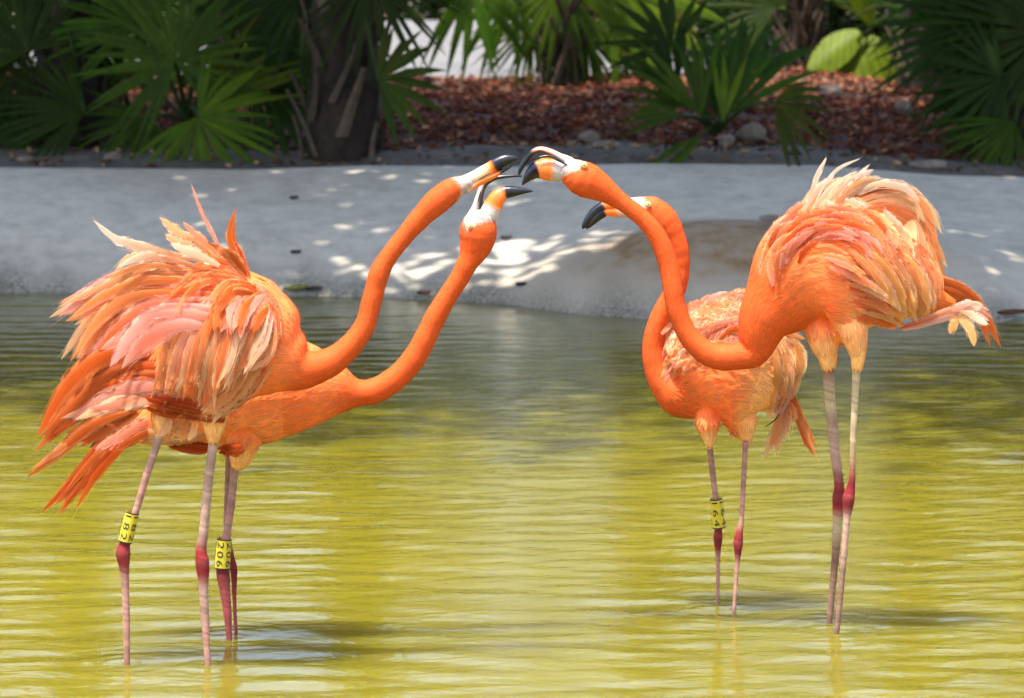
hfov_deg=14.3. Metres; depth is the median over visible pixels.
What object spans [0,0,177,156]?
fan palm
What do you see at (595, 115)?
bark mulch
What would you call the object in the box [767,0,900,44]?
shrub
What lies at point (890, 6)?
fan palm
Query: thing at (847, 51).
broad leaf plant
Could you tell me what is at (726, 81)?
fan palm
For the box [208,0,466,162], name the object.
fan palm
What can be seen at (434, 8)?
shrub
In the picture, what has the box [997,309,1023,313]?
fallen leaf
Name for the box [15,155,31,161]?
rock
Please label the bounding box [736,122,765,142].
rock
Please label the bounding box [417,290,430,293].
fallen leaf
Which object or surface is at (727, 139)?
rock
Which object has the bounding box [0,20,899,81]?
path
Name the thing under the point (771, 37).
shrub
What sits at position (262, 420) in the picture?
flamingo
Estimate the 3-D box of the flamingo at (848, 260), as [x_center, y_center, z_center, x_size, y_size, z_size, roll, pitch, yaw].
[0.632,0.155,10.407,1.235,1.337,0.283,0,7,0]
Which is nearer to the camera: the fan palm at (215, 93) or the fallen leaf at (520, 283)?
the fallen leaf at (520, 283)
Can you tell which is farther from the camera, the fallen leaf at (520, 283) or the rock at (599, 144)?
the rock at (599, 144)
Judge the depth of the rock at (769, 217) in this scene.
17.95 m
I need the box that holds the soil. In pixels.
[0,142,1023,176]
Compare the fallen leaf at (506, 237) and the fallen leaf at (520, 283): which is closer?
the fallen leaf at (520, 283)
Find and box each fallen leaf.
[283,285,307,289]
[290,250,300,253]
[306,286,321,289]
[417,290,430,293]
[501,235,511,238]
[516,282,525,285]
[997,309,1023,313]
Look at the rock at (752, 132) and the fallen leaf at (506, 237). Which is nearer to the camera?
the fallen leaf at (506, 237)
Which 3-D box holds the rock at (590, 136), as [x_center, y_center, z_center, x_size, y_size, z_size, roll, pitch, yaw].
[0.393,-1.066,20.926,0.088,0.098,0.145,-7,10,-44]
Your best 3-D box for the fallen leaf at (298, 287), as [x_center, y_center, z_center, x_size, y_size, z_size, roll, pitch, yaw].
[-0.964,-0.271,18.255,0.112,0.020,0.051,0,7,0]
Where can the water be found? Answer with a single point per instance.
(498, 501)
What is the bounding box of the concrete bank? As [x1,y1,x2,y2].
[0,163,1023,321]
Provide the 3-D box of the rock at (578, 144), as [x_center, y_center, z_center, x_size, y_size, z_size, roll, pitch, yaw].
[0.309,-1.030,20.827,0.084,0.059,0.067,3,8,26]
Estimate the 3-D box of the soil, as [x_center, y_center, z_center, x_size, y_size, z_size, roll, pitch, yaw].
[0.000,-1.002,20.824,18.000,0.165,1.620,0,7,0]
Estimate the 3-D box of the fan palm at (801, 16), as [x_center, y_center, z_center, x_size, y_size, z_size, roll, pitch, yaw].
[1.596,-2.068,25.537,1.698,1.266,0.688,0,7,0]
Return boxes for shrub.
[386,0,510,19]
[604,0,895,56]
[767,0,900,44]
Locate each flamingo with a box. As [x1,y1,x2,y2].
[26,154,518,664]
[41,174,532,639]
[518,147,1000,633]
[582,197,819,614]
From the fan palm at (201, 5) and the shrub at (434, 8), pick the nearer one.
the fan palm at (201, 5)
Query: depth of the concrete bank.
18.86 m
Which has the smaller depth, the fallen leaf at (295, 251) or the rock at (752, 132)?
the fallen leaf at (295, 251)
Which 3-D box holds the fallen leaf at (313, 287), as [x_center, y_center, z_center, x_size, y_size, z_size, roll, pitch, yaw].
[-0.883,-0.271,18.235,0.072,0.018,0.043,0,7,0]
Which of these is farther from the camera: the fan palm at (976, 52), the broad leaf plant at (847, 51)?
the broad leaf plant at (847, 51)
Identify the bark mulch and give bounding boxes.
[5,65,1023,162]
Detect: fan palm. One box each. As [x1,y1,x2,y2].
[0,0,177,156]
[0,0,309,94]
[32,0,310,162]
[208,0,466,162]
[420,0,729,86]
[596,0,834,165]
[689,0,883,69]
[852,0,959,90]
[860,0,1023,166]
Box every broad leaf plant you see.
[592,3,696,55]
[807,0,902,80]
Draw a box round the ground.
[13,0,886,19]
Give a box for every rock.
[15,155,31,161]
[104,151,122,159]
[567,140,580,146]
[578,131,600,142]
[590,140,621,148]
[718,134,734,147]
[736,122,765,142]
[759,215,780,220]
[819,83,842,96]
[894,99,911,114]
[908,159,946,169]
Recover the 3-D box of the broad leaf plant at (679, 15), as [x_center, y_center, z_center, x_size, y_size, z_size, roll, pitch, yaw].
[0.796,-1.929,24.923,0.657,0.415,0.132,0,7,0]
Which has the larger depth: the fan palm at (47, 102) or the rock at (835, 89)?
the rock at (835, 89)
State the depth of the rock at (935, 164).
20.24 m
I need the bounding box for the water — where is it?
[0,293,1023,697]
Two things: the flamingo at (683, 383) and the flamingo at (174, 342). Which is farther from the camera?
the flamingo at (683, 383)

